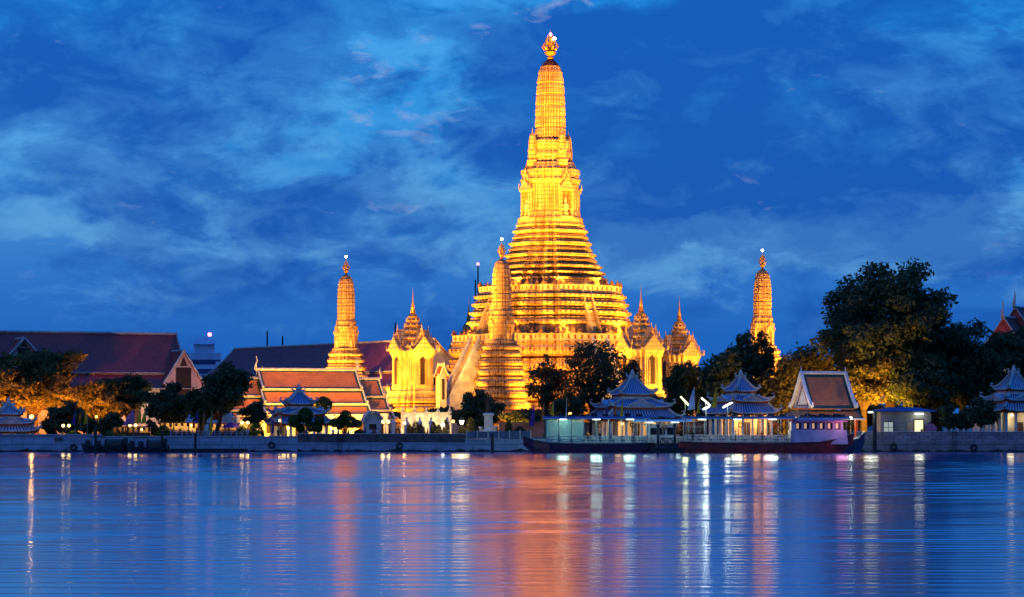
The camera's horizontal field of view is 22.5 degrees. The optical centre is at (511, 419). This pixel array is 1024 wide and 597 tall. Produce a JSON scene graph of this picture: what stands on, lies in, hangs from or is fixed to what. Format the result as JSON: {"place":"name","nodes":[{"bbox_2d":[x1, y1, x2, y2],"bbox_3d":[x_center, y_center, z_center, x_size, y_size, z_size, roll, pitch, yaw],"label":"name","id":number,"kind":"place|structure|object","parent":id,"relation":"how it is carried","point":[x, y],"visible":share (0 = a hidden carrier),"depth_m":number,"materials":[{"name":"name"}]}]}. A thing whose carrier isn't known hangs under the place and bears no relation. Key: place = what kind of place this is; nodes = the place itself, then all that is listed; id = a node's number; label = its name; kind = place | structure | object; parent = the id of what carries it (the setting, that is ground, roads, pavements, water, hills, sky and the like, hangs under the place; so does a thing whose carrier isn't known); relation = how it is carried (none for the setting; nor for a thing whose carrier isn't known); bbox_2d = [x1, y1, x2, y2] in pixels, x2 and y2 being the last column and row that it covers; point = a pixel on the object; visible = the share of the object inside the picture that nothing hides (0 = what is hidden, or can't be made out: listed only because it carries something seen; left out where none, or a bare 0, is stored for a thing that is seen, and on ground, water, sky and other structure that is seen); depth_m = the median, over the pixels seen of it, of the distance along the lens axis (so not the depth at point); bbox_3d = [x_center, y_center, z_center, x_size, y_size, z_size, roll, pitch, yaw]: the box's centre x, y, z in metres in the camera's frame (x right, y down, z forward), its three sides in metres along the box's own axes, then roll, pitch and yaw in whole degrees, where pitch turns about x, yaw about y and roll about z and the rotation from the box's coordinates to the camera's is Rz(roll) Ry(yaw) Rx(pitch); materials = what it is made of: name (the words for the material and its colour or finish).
{"place":"outdoors","nodes":[
{"label":"outdoors","id":0,"kind":"place"},
{"bbox_2d":[0,397,41,433],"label":"chinese pavilion","id":1,"kind":"structure","parent":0,"point":[12,421],"depth_m":413.51,"materials":[{"name":"tile"}]},
{"bbox_2d":[0,330,204,435],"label":"assembly hall","id":2,"kind":"structure","parent":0,"point":[159,360],"depth_m":460.23,"materials":[{"name":"red tile"}]},
{"bbox_2d":[187,333,220,421],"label":"office block","id":3,"kind":"structure","parent":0,"point":[203,356],"depth_m":896.52,"materials":[{"name":"concrete"}]},
{"bbox_2d":[191,359,219,363],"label":"window","id":4,"kind":"structure","parent":3,"relation":"in","point":[194,361],"depth_m":896.10,"materials":[{"name":"blue glass"}]},
{"bbox_2d":[263,383,335,435],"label":"chinese pavilion","id":5,"kind":"structure","parent":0,"point":[296,401],"depth_m":411.94,"materials":[{"name":"blue tile"}]},
{"bbox_2d":[212,357,396,435],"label":"ordination hall","id":6,"kind":"structure","parent":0,"point":[353,393],"depth_m":437.90,"materials":[{"name":"orange tile"}]},
{"bbox_2d":[361,411,383,432],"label":"arched gate","id":7,"kind":"structure","parent":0,"point":[371,419],"depth_m":424.55,"materials":[{"name":"white paint"}]},
{"bbox_2d":[401,406,451,432],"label":"boundary wall","id":8,"kind":"structure","parent":0,"point":[438,417],"depth_m":435.82,"materials":[{"name":"white paint"}]},
{"bbox_2d":[0,452,1023,596],"bbox_3d":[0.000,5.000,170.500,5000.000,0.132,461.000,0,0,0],"label":"river water","id":9,"kind":"structure","parent":0,"point":[418,524],"depth_m":122.71,"materials":[{"name":"blue liquid"}]},
{"bbox_2d":[94,426,96,451],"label":"mooring pile","id":10,"kind":"object","parent":9,"relation":"in","point":[95,438],"visible":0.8,"depth_m":392.84,"materials":[{"name":"wood"}]},
{"bbox_2d":[82,436,128,451],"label":"barge","id":11,"kind":"object","parent":9,"relation":"on","point":[115,445],"visible":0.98,"depth_m":394.64,"materials":[{"name":"metal"}]},
{"bbox_2d":[126,437,168,451],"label":"barge","id":12,"kind":"object","parent":9,"relation":"on","point":[153,446],"visible":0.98,"depth_m":393.16,"materials":[{"name":"metal"}]},
{"bbox_2d":[166,441,247,451],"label":"landing stage","id":13,"kind":"object","parent":9,"relation":"on","point":[208,450],"visible":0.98,"depth_m":393.40,"materials":[{"name":"paint"}]},
{"bbox_2d":[523,413,653,452],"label":"river ferry","id":14,"kind":"object","parent":9,"relation":"on","point":[532,445],"visible":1,"depth_m":389.86,"materials":[{"name":"metal"}]},
{"bbox_2d":[634,416,692,447],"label":"river ferry","id":15,"kind":"object","parent":9,"relation":"on","point":[666,430],"visible":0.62,"depth_m":396.34,"materials":[{"name":"metal"}]},
{"bbox_2d":[650,423,683,452],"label":"landing stage","id":16,"kind":"structure","parent":9,"relation":"in","point":[658,449],"depth_m":389.19,"materials":[{"name":"metal"}]},
{"bbox_2d":[678,407,853,452],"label":"river ferry","id":17,"kind":"object","parent":9,"relation":"on","point":[807,435],"visible":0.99,"depth_m":389.06,"materials":[{"name":"metal"}]},
{"bbox_2d":[796,414,864,451],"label":"river ferry","id":18,"kind":"object","parent":9,"relation":"on","point":[858,443],"visible":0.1,"depth_m":395.67,"materials":[{"name":"metal"}]},
{"bbox_2d":[872,412,876,451],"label":"mooring pile","id":19,"kind":"object","parent":9,"relation":"in","point":[874,423],"visible":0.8,"depth_m":393.73,"materials":[{"name":"metal"}]},
{"bbox_2d":[0,0,1023,413],"label":"sky","id":20,"kind":"structure","parent":0,"point":[193,169],"materials":[{"name":"blue"}]},
{"bbox_2d":[498,422,595,436],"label":"temple wall","id":21,"kind":"structure","parent":0,"point":[537,429],"depth_m":447.00,"materials":[{"name":"white paint"}]},
{"bbox_2d":[206,422,971,438],"bbox_3d":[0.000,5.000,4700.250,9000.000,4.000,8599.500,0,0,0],"label":"temple ground","id":22,"kind":"structure","parent":0,"point":[870,429],"depth_m":652.88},
{"bbox_2d":[0,348,88,433],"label":"rain tree","id":23,"kind":"object","parent":22,"relation":"on","point":[43,385],"visible":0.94,"depth_m":431.31,"materials":[{"name":"green plant"}]},
{"bbox_2d":[0,434,101,451],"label":"quay wall","id":24,"kind":"structure","parent":22,"relation":"on","point":[28,443],"depth_m":400.06,"materials":[{"name":"white paint"}]},
{"bbox_2d":[41,416,60,433],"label":"bush","id":25,"kind":"object","parent":22,"relation":"on","point":[47,429],"visible":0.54,"depth_m":427.39,"materials":[{"name":"green plant"}]},
{"bbox_2d":[46,400,89,433],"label":"round tree","id":26,"kind":"object","parent":22,"relation":"on","point":[59,417],"visible":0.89,"depth_m":413.77,"materials":[{"name":"green plant"}]},
{"bbox_2d":[83,416,95,433],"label":"bush","id":27,"kind":"object","parent":22,"relation":"on","point":[91,421],"visible":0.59,"depth_m":427.46,"materials":[{"name":"green plant"}]},
{"bbox_2d":[59,376,139,433],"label":"shade tree","id":28,"kind":"object","parent":22,"relation":"on","point":[102,403],"visible":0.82,"depth_m":436.71,"materials":[{"name":"green plant"}]},
{"bbox_2d":[96,411,123,430],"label":"round tree","id":29,"kind":"object","parent":22,"relation":"on","point":[109,420],"visible":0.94,"depth_m":416.98,"materials":[{"name":"green plant"}]},
{"bbox_2d":[123,409,134,435],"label":"feather flag","id":30,"kind":"object","parent":22,"relation":"on","point":[130,419],"visible":0.89,"depth_m":404.48,"materials":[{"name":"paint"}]},
{"bbox_2d":[111,426,152,435],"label":"quay stall","id":31,"kind":"object","parent":22,"relation":"on","point":[142,430],"visible":0.79,"depth_m":411.00,"materials":[{"name":"beige paint"}]},
{"bbox_2d":[111,372,154,425],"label":"shade tree","id":32,"kind":"object","parent":22,"relation":"on","point":[141,385],"visible":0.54,"depth_m":444.63,"materials":[{"name":"green plant"}]},
{"bbox_2d":[146,419,157,435],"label":"tree","id":33,"kind":"object","parent":22,"relation":"on","point":[149,422],"visible":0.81,"depth_m":427.32,"materials":[{"name":"green plant"}]},
{"bbox_2d":[138,380,188,423],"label":"round tree","id":34,"kind":"object","parent":22,"relation":"on","point":[166,405],"visible":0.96,"depth_m":418.41,"materials":[{"name":"green plant"}]},
{"bbox_2d":[156,425,171,435],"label":"clipped bush","id":35,"kind":"object","parent":22,"relation":"on","point":[166,430],"visible":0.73,"depth_m":405.44,"materials":[{"name":"green plant"}]},
{"bbox_2d":[158,422,199,434],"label":"quay stall","id":36,"kind":"object","parent":22,"relation":"on","point":[182,426],"visible":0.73,"depth_m":416.26,"materials":[{"name":"beige paint"}]},
{"bbox_2d":[101,436,297,451],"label":"quay wall","id":37,"kind":"structure","parent":22,"relation":"on","point":[281,443],"depth_m":400.06,"materials":[{"name":"white paint"}]},
{"bbox_2d":[170,430,247,435],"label":"quay fence","id":38,"kind":"object","parent":37,"relation":"on","point":[208,431],"visible":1,"depth_m":400.22,"materials":[{"name":"metal"}]},
{"bbox_2d":[183,387,218,434],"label":"round tree","id":39,"kind":"object","parent":22,"relation":"on","point":[193,402],"visible":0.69,"depth_m":412.63,"materials":[{"name":"green plant"}]},
{"bbox_2d":[207,423,240,434],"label":"quay stall","id":40,"kind":"object","parent":22,"relation":"on","point":[221,425],"visible":0.23,"depth_m":417.02,"materials":[{"name":"beige paint"}]},
{"bbox_2d":[198,361,254,434],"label":"leaning tree","id":41,"kind":"object","parent":22,"relation":"on","point":[230,382],"visible":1,"depth_m":406.25,"materials":[{"name":"green plant"}]},
{"bbox_2d":[238,401,268,432],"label":"shade tree","id":42,"kind":"object","parent":22,"relation":"on","point":[255,411],"visible":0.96,"depth_m":414.87,"materials":[{"name":"green plant"}]},
{"bbox_2d":[249,422,264,435],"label":"clipped bush","id":43,"kind":"object","parent":22,"relation":"on","point":[260,431],"visible":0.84,"depth_m":405.36,"materials":[{"name":"green plant"}]},
{"bbox_2d":[288,407,337,432],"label":"topiary tree","id":44,"kind":"object","parent":22,"relation":"on","point":[303,415],"visible":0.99,"depth_m":404.55,"materials":[{"name":"green plant"}]},
{"bbox_2d":[314,396,332,412],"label":"topiary tree","id":45,"kind":"object","parent":22,"relation":"on","point":[324,402],"visible":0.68,"depth_m":423.21,"materials":[{"name":"green plant"}]},
{"bbox_2d":[202,338,454,432],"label":"long temple hall","id":46,"kind":"structure","parent":22,"relation":"on","point":[376,356],"depth_m":567.43,"materials":[{"name":"red tile"}]},
{"bbox_2d":[326,256,367,376],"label":"corner prang","id":47,"kind":"structure","parent":22,"relation":"on","point":[345,353],"depth_m":528.03,"materials":[{"name":"metal"}]},
{"bbox_2d":[336,410,361,432],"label":"topiary tree","id":48,"kind":"object","parent":22,"relation":"on","point":[344,419],"visible":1,"depth_m":404.32,"materials":[{"name":"green plant"}]},
{"bbox_2d":[298,433,464,451],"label":"quay wall","id":49,"kind":"structure","parent":22,"relation":"on","point":[387,442],"depth_m":400.06,"materials":[{"name":"grey concrete"}]},
{"bbox_2d":[386,294,439,432],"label":"mondop","id":50,"kind":"structure","parent":22,"relation":"on","point":[412,349],"depth_m":499.82,"materials":[{"name":"metal"}]},
{"bbox_2d":[393,357,398,385],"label":"doorway","id":51,"kind":"structure","parent":50,"relation":"in","point":[395,363],"depth_m":500.83,"materials":[{"name":"yellow wood"}]},
{"bbox_2d":[418,356,426,385],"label":"doorway","id":52,"kind":"structure","parent":50,"relation":"in","point":[422,364],"depth_m":499.85,"materials":[{"name":"yellow wood"}]},
{"bbox_2d":[432,363,450,407],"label":"gatehouse","id":53,"kind":"object","parent":22,"relation":"on","point":[441,375],"visible":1,"depth_m":499.46,"materials":[{"name":"beige paint"}]},
{"bbox_2d":[427,405,455,421],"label":"tree","id":54,"kind":"object","parent":22,"relation":"on","point":[444,409],"visible":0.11,"depth_m":458.32,"materials":[{"name":"green plant"}]},
{"bbox_2d":[447,302,470,372],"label":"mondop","id":55,"kind":"structure","parent":22,"relation":"on","point":[465,327],"depth_m":546.47,"materials":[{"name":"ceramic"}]},
{"bbox_2d":[465,416,476,438],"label":"clipped bush","id":56,"kind":"object","parent":22,"relation":"on","point":[471,423],"visible":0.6,"depth_m":405.67,"materials":[{"name":"green plant"}]},
{"bbox_2d":[450,388,505,430],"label":"round tree","id":57,"kind":"object","parent":22,"relation":"on","point":[474,407],"visible":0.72,"depth_m":422.79,"materials":[{"name":"green plant"}]},
{"bbox_2d":[476,394,500,438],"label":"monument","id":58,"kind":"object","parent":22,"relation":"on","point":[488,415],"visible":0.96,"depth_m":406.31,"materials":[{"name":"stone"}]},
{"bbox_2d":[471,238,530,430],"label":"corner prang","id":59,"kind":"structure","parent":22,"relation":"on","point":[501,372],"depth_m":475.90,"materials":[{"name":"metal"}]},
{"bbox_2d":[465,439,545,451],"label":"quay wall","id":60,"kind":"structure","parent":22,"relation":"on","point":[500,445],"depth_m":400.00,"materials":[{"name":"white paint"}]},
{"bbox_2d":[466,430,530,438],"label":"quay fence","id":61,"kind":"object","parent":60,"relation":"on","point":[509,434],"visible":0.97,"depth_m":400.23,"materials":[{"name":"metal"}]},
{"bbox_2d":[504,419,512,438],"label":"clipped bush","id":62,"kind":"object","parent":22,"relation":"on","point":[508,426],"visible":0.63,"depth_m":405.70,"materials":[{"name":"green plant"}]},
{"bbox_2d":[499,407,556,421],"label":"tree","id":63,"kind":"object","parent":22,"relation":"on","point":[520,415],"visible":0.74,"depth_m":457.63,"materials":[{"name":"green plant"}]},
{"bbox_2d":[446,30,631,434],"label":"prang","id":64,"kind":"structure","parent":22,"relation":"on","point":[566,296],"depth_m":512.42,"materials":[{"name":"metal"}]},
{"bbox_2d":[522,354,570,436],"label":"temple tree","id":65,"kind":"object","parent":22,"relation":"on","point":[547,391],"visible":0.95,"depth_m":433.11,"materials":[{"name":"green plant"}]},
{"bbox_2d":[546,391,588,435],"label":"temple tree","id":66,"kind":"object","parent":22,"relation":"on","point":[576,406],"visible":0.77,"depth_m":427.12,"materials":[{"name":"green plant"}]},
{"bbox_2d":[553,339,630,435],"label":"temple tree","id":67,"kind":"object","parent":22,"relation":"on","point":[603,367],"visible":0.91,"depth_m":430.63,"materials":[{"name":"green plant"}]},
{"bbox_2d":[620,358,642,380],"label":"temple tree","id":68,"kind":"object","parent":22,"relation":"on","point":[633,362],"visible":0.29,"depth_m":437.75,"materials":[{"name":"green plant"}]},
{"bbox_2d":[615,293,668,423],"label":"mondop","id":69,"kind":"structure","parent":22,"relation":"on","point":[640,339],"depth_m":490.00,"materials":[{"name":"ceramic"}]},
{"bbox_2d":[648,355,656,385],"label":"doorway","id":70,"kind":"structure","parent":69,"relation":"in","point":[651,362],"depth_m":489.59,"materials":[{"name":"yellow wood"}]},
{"bbox_2d":[661,360,702,435],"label":"tree","id":71,"kind":"object","parent":22,"relation":"on","point":[682,380],"visible":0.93,"depth_m":444.70,"materials":[{"name":"green plant"}]},
{"bbox_2d":[662,300,704,433],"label":"mondop","id":72,"kind":"structure","parent":22,"relation":"on","point":[683,346],"depth_m":534.05,"materials":[{"name":"ceramic"}]},
{"bbox_2d":[662,360,666,387],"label":"doorway","id":73,"kind":"structure","parent":72,"relation":"in","point":[664,367],"depth_m":534.96,"materials":[{"name":"brown wood"}]},
{"bbox_2d":[688,387,694,432],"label":"feather flag","id":74,"kind":"object","parent":22,"relation":"on","point":[691,405],"visible":0.91,"depth_m":404.48,"materials":[{"name":"fabric"}]},
{"bbox_2d":[547,437,854,442],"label":"quay wall","id":75,"kind":"structure","parent":22,"relation":"on","point":[645,438],"depth_m":400.06,"materials":[{"name":"white paint"}]},
{"bbox_2d":[693,403,713,434],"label":"tree","id":76,"kind":"object","parent":22,"relation":"on","point":[696,405],"visible":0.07,"depth_m":477.46,"materials":[{"name":"green plant"}]},
{"bbox_2d":[711,388,716,407],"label":"feather flag","id":77,"kind":"object","parent":22,"relation":"on","point":[714,402],"visible":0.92,"depth_m":404.51,"materials":[{"name":"fabric"}]},
{"bbox_2d":[691,349,757,434],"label":"tree","id":78,"kind":"object","parent":22,"relation":"on","point":[722,369],"visible":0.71,"depth_m":448.09,"materials":[{"name":"green plant"}]},
{"bbox_2d":[726,329,763,391],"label":"tree","id":79,"kind":"object","parent":22,"relation":"on","point":[751,364],"visible":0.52,"depth_m":454.63,"materials":[{"name":"green plant"}]},
{"bbox_2d":[752,330,775,432],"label":"tree","id":80,"kind":"object","parent":22,"relation":"on","point":[767,361],"visible":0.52,"depth_m":461.25,"materials":[{"name":"green plant"}]},
{"bbox_2d":[749,249,787,434],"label":"corner prang","id":81,"kind":"structure","parent":22,"relation":"on","point":[762,318],"depth_m":508.84,"materials":[{"name":"metal"}]},
{"bbox_2d":[756,353,803,436],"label":"willow tree","id":82,"kind":"object","parent":22,"relation":"on","point":[781,384],"visible":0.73,"depth_m":442.24,"materials":[{"name":"green plant"}]},
{"bbox_2d":[787,342,836,409],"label":"willow tree","id":83,"kind":"object","parent":22,"relation":"on","point":[810,361],"visible":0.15,"depth_m":446.32,"materials":[{"name":"green plant"}]},
{"bbox_2d":[782,367,865,436],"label":"riverside sala","id":84,"kind":"structure","parent":22,"relation":"on","point":[830,392],"depth_m":413.00,"materials":[{"name":"brown tile"}]},
{"bbox_2d":[843,409,859,433],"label":"tree","id":85,"kind":"object","parent":22,"relation":"on","point":[848,425],"visible":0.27,"depth_m":460.75,"materials":[{"name":"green plant"}]},
{"bbox_2d":[841,399,883,426],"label":"tree","id":86,"kind":"object","parent":22,"relation":"on","point":[871,406],"visible":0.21,"depth_m":467.93,"materials":[{"name":"green plant"}]},
{"bbox_2d":[827,335,903,431],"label":"giant tree","id":87,"kind":"object","parent":22,"relation":"on","point":[866,391],"visible":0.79,"depth_m":427.46,"materials":[{"name":"green plant"}]},
{"bbox_2d":[809,256,975,407],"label":"giant tree","id":88,"kind":"object","parent":22,"relation":"on","point":[888,315],"visible":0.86,"depth_m":430.29,"materials":[{"name":"green plant"}]},
{"bbox_2d":[881,352,958,409],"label":"tree","id":89,"kind":"object","parent":22,"relation":"on","point":[910,384],"visible":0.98,"depth_m":425.49,"materials":[{"name":"green plant"}]},
{"bbox_2d":[924,422,937,431],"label":"ring sign","id":90,"kind":"object","parent":22,"relation":"on","point":[930,428],"visible":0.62,"depth_m":408.02,"materials":[{"name":"purple fabric"}]},
{"bbox_2d":[856,432,1023,451],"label":"quay wall","id":91,"kind":"structure","parent":22,"relation":"on","point":[962,441],"depth_m":400.00,"materials":[{"name":"concrete"}]},
{"bbox_2d":[871,407,936,431],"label":"quay shed","id":92,"kind":"structure","parent":91,"relation":"on","point":[903,419],"depth_m":409.78,"materials":[{"name":"grey"}]},
{"bbox_2d":[884,422,892,431],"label":"window","id":93,"kind":"structure","parent":92,"relation":"in","point":[886,424],"depth_m":409.47,"materials":[{"name":"white glass"}]},
{"bbox_2d":[915,420,922,431],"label":"doorway","id":94,"kind":"structure","parent":92,"relation":"in","point":[918,423],"depth_m":409.97,"materials":[{"name":"yellow"}]},
{"bbox_2d":[979,365,1023,431],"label":"chinese pavilion","id":95,"kind":"structure","parent":91,"relation":"on","point":[1007,397],"depth_m":414.08,"materials":[{"name":"tile"}]},
{"bbox_2d":[927,406,955,426],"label":"tree","id":96,"kind":"object","parent":22,"relation":"on","point":[935,418],"visible":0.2,"depth_m":459.94,"materials":[{"name":"green plant"}]},
{"bbox_2d":[938,404,958,431],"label":"quay tree","id":97,"kind":"object","parent":22,"relation":"on","point":[949,422],"visible":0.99,"depth_m":408.40,"materials":[{"name":"green plant"}]},
{"bbox_2d":[955,411,974,431],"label":"quay tree","id":98,"kind":"object","parent":22,"relation":"on","point":[962,422],"visible":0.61,"depth_m":414.13,"materials":[{"name":"green plant"}]},
{"bbox_2d":[930,317,1007,431],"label":"tree","id":99,"kind":"object","parent":22,"relation":"on","point":[978,378],"visible":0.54,"depth_m":436.58,"materials":[{"name":"green plant"}]},
{"bbox_2d":[958,396,1000,431],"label":"quay tree","id":100,"kind":"object","parent":22,"relation":"on","point":[980,412],"visible":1,"depth_m":406.10,"materials":[{"name":"green plant"}]},
{"bbox_2d":[975,324,1023,395],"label":"tree","id":101,"kind":"object","parent":22,"relation":"on","point":[1011,353],"visible":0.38,"depth_m":443.41,"materials":[{"name":"green plant"}]},
{"bbox_2d":[580,369,684,435],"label":"chinese pavilion","id":102,"kind":"structure","parent":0,"point":[633,392],"depth_m":421.23,"materials":[{"name":"blue tile"}]},
{"bbox_2d":[699,369,782,436],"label":"chinese pavilion","id":103,"kind":"structure","parent":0,"point":[740,389],"depth_m":422.09,"materials":[{"name":"blue tile"}]},
{"bbox_2d":[972,290,1023,431],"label":"red gabled temple","id":104,"kind":"structure","parent":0,"point":[1014,319],"depth_m":563.56,"materials":[{"name":"red tile"}]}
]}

